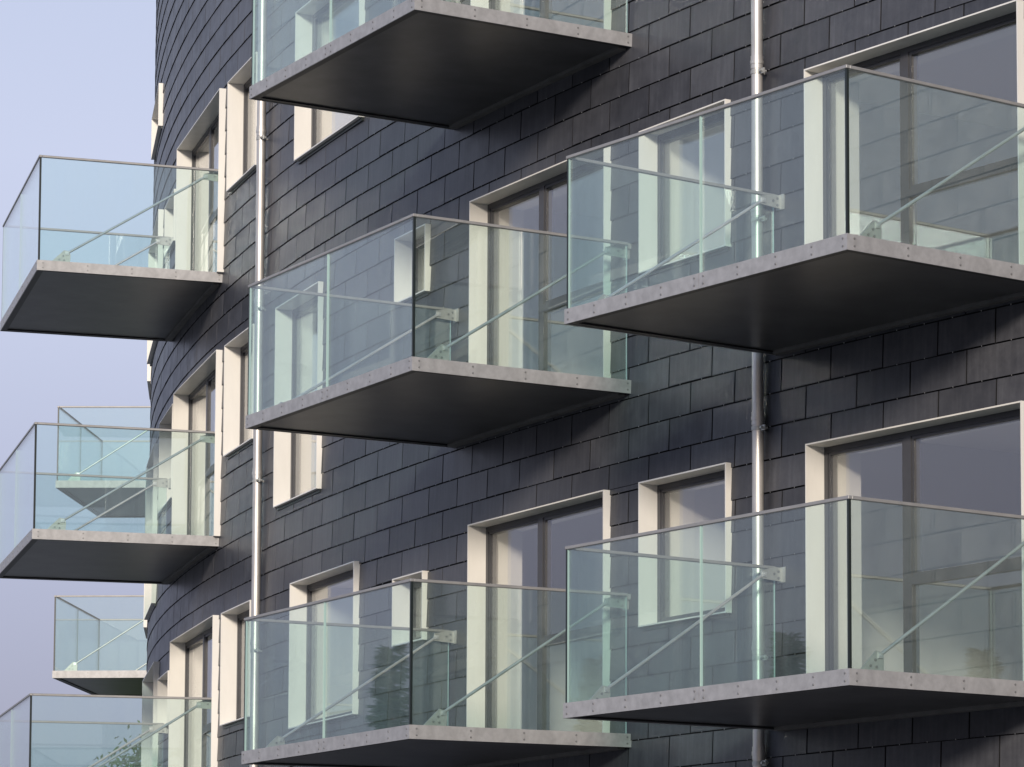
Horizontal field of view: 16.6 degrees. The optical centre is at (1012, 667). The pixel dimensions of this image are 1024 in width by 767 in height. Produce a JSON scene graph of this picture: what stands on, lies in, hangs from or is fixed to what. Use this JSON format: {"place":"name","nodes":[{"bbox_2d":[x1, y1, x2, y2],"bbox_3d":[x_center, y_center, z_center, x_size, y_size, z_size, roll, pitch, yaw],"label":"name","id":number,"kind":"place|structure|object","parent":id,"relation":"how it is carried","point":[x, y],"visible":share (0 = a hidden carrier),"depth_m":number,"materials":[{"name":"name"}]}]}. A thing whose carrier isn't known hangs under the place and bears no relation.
{"place":"outdoors","nodes":[
{"label":"outdoors","id":0,"kind":"place"},
{"bbox_2d":[0,0,155,766],"label":"sky","id":1,"kind":"structure","parent":0,"point":[77,77],"materials":[{"name":"blue"}]},
{"label":"ground","id":2,"kind":"structure","parent":0,"visible":0},
{"bbox_2d":[83,720,140,766],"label":"tree","id":3,"kind":"object","parent":2,"relation":"on","point":[132,758],"visible":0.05,"depth_m":57.95,"materials":[{"name":"green plant"}]},
{"bbox_2d":[141,0,1023,766],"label":"apartment building","id":4,"kind":"structure","parent":2,"relation":"on","point":[929,412],"depth_m":28.93,"materials":[{"name":"tile"}]},
{"bbox_2d":[52,595,146,695],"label":"balcony","id":5,"kind":"structure","parent":4,"relation":"attached to","point":[120,682],"depth_m":50.72,"materials":[{"name":"black"}]},
{"bbox_2d":[55,406,150,517],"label":"balcony","id":6,"kind":"structure","parent":4,"relation":"attached to","point":[83,493],"depth_m":51.24,"materials":[{"name":"black concrete"}]},
{"bbox_2d":[0,693,211,766],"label":"balcony","id":7,"kind":"structure","parent":4,"relation":"attached to","point":[16,721],"depth_m":36.00,"materials":[{"name":"black"}]},
{"bbox_2d":[0,422,218,584],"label":"balcony","id":8,"kind":"structure","parent":4,"relation":"attached to","point":[56,550],"depth_m":36.74,"materials":[{"name":"black"}]},
{"bbox_2d":[0,155,222,341],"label":"balcony","id":9,"kind":"structure","parent":4,"relation":"attached to","point":[60,294],"depth_m":37.14,"materials":[{"name":"black concrete"}]},
{"bbox_2d":[143,490,147,638],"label":"window","id":10,"kind":"structure","parent":4,"relation":"in","point":[145,621],"depth_m":44.09,"materials":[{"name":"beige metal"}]},
{"bbox_2d":[147,364,152,398],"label":"window","id":11,"kind":"structure","parent":4,"relation":"in","point":[148,365],"depth_m":44.29,"materials":[{"name":"beige metal"}]},
{"bbox_2d":[141,661,159,766],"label":"window","id":12,"kind":"structure","parent":4,"relation":"in","point":[149,747],"depth_m":42.45,"materials":[{"name":"beige metal"}]},
{"bbox_2d":[144,443,158,621],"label":"window","id":13,"kind":"structure","parent":4,"relation":"in","point":[151,524],"depth_m":42.40,"materials":[{"name":"beige metal"}]},
{"bbox_2d":[147,209,163,365],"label":"window","id":14,"kind":"structure","parent":4,"relation":"in","point":[155,254],"depth_m":42.19,"materials":[{"name":"beige metal"}]},
{"bbox_2d":[151,83,164,161],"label":"window","id":15,"kind":"structure","parent":4,"relation":"in","point":[157,117],"depth_m":42.15,"materials":[{"name":"beige metal"}]},
{"bbox_2d":[157,670,168,733],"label":"window","id":16,"kind":"structure","parent":4,"relation":"in","point":[163,681],"depth_m":39.72,"materials":[{"name":"beige metal"}]},
{"bbox_2d":[158,404,172,516],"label":"window","id":17,"kind":"structure","parent":4,"relation":"in","point":[165,438],"depth_m":40.19,"materials":[{"name":"beige metal"}]},
{"bbox_2d":[164,189,175,260],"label":"window","id":18,"kind":"structure","parent":4,"relation":"in","point":[170,208],"depth_m":40.17,"materials":[{"name":"beige metal"}]},
{"bbox_2d":[168,615,220,766],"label":"balcony door","id":19,"kind":"structure","parent":4,"relation":"in","point":[194,654],"depth_m":38.38,"materials":[{"name":"beige metal"}]},
{"bbox_2d":[171,350,223,536],"bbox_3d":[-8.536,-2.219,37.484,0.738,1.969,2.800,2,-6,-23],"label":"balcony door","id":20,"kind":"structure","parent":4,"relation":"in","point":[197,403],"depth_m":38.62,"materials":[{"name":"beige metal"}]},
{"bbox_2d":[175,88,226,272],"bbox_3d":[-8.562,-5.006,37.752,0.738,1.969,2.800,2,-6,-23],"label":"balcony door","id":21,"kind":"structure","parent":4,"relation":"in","point":[199,237],"depth_m":38.88,"materials":[{"name":"beige metal"}]},
{"bbox_2d":[219,600,250,728],"bbox_3d":[-7.557,-0.013,35.122,0.738,1.200,1.280,2,-6,-26],"label":"window","id":22,"kind":"structure","parent":4,"relation":"in","point":[232,643],"depth_m":35.56,"materials":[{"name":"beige metal"}]},
{"bbox_2d":[223,324,254,459],"bbox_3d":[-7.584,-2.800,35.390,0.738,1.200,1.280,2,-6,-26],"label":"window","id":23,"kind":"structure","parent":4,"relation":"in","point":[236,438],"depth_m":35.82,"materials":[{"name":"beige metal"}]},
{"bbox_2d":[226,52,257,194],"bbox_3d":[-7.610,-5.587,35.657,0.738,1.200,1.280,2,-6,-26],"label":"window","id":24,"kind":"structure","parent":4,"relation":"in","point":[241,110],"depth_m":36.09,"materials":[{"name":"beige metal"}]},
{"bbox_2d":[249,0,267,766],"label":"downpipe","id":25,"kind":"object","parent":4,"relation":"attached to","point":[257,472],"visible":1,"depth_m":34.35,"materials":[{"name":"metal"}]},
{"bbox_2d":[273,281,324,510],"bbox_3d":[-6.589,-2.590,33.414,0.738,2.015,1.420,2,-6,-28],"label":"window","id":26,"kind":"structure","parent":4,"relation":"in","point":[297,461],"depth_m":33.91,"materials":[{"name":"beige metal"}]},
{"bbox_2d":[288,561,360,731],"bbox_3d":[-6.155,-0.167,32.435,0.738,1.435,1.890,3,-6,-29],"label":"window","id":27,"kind":"structure","parent":4,"relation":"in","point":[305,688],"depth_m":33.14,"materials":[{"name":"beige metal"}]},
{"bbox_2d":[294,0,366,163],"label":"window","id":28,"kind":"structure","parent":4,"relation":"in","point":[314,129],"depth_m":33.64,"materials":[{"name":"beige metal"}]},
{"bbox_2d":[392,571,428,649],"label":"window","id":29,"kind":"structure","parent":4,"relation":"in","point":[400,593],"depth_m":30.67,"materials":[{"name":"beige metal"}]},
{"bbox_2d":[394,224,431,307],"bbox_3d":[-5.147,-3.562,30.789,0.508,0.630,0.710,3,-6,-32],"label":"window","id":30,"kind":"structure","parent":4,"relation":"in","point":[403,243],"depth_m":30.97,"materials":[{"name":"beige metal"}]},
{"bbox_2d":[241,578,632,766],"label":"balcony","id":31,"kind":"structure","parent":4,"relation":"attached to","point":[435,740],"depth_m":27.13,"materials":[{"name":"black"}]},
{"bbox_2d":[245,213,632,447],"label":"balcony","id":32,"kind":"structure","parent":4,"relation":"attached to","point":[437,397],"depth_m":27.59,"materials":[{"name":"grey concrete"}]},
{"bbox_2d":[249,0,631,129],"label":"balcony","id":33,"kind":"structure","parent":4,"relation":"attached to","point":[450,64],"depth_m":28.01,"materials":[{"name":"black concrete"}]},
{"bbox_2d":[466,490,611,732],"bbox_3d":[-3.723,-0.324,28.394,0.508,1.969,2.390,3,-7,-35],"label":"balcony door","id":34,"kind":"structure","parent":4,"relation":"in","point":[494,545],"depth_m":29.24,"materials":[{"name":"beige metal"}]},
{"bbox_2d":[468,146,612,377],"bbox_3d":[-3.749,-3.111,28.661,0.508,1.969,2.390,3,-7,-35],"label":"balcony door","id":35,"kind":"structure","parent":4,"relation":"in","point":[496,255],"depth_m":29.50,"materials":[{"name":"beige metal"}]},
{"bbox_2d":[470,0,612,29],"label":"balcony door","id":36,"kind":"structure","parent":4,"relation":"in","point":[513,6],"depth_m":29.78,"materials":[{"name":"beige metal"}]},
{"bbox_2d":[638,99,732,277],"bbox_3d":[-2.366,-3.693,26.862,0.508,1.170,1.230,4,-7,-38],"label":"window","id":37,"kind":"structure","parent":4,"relation":"in","point":[666,205],"depth_m":27.24,"materials":[{"name":"beige metal"}]},
{"bbox_2d":[638,462,732,630],"bbox_3d":[-2.340,-0.906,26.594,0.508,1.170,1.230,4,-7,-38],"label":"window","id":38,"kind":"structure","parent":4,"relation":"in","point":[666,588],"depth_m":26.97,"materials":[{"name":"beige metal"}]},
{"bbox_2d":[750,0,768,766],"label":"downpipe","id":39,"kind":"object","parent":4,"relation":"attached to","point":[759,427],"visible":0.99,"depth_m":25.66,"materials":[{"name":"metal"}]},
{"bbox_2d":[563,495,1023,730],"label":"balcony","id":40,"kind":"structure","parent":4,"relation":"attached to","point":[871,690],"depth_m":23.22,"materials":[{"name":"black"}]},
{"bbox_2d":[564,64,1023,354],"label":"balcony","id":41,"kind":"structure","parent":4,"relation":"attached to","point":[848,285],"depth_m":23.62,"materials":[{"name":"black concrete"}]},
{"bbox_2d":[804,0,1023,264],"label":"balcony door","id":42,"kind":"structure","parent":4,"relation":"in","point":[824,97],"depth_m":24.97,"materials":[{"name":"beige metal"}]},
{"bbox_2d":[805,401,1023,680],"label":"balcony door","id":43,"kind":"structure","parent":4,"relation":"in","point":[832,466],"depth_m":25.14,"materials":[{"name":"beige metal"}]}
]}

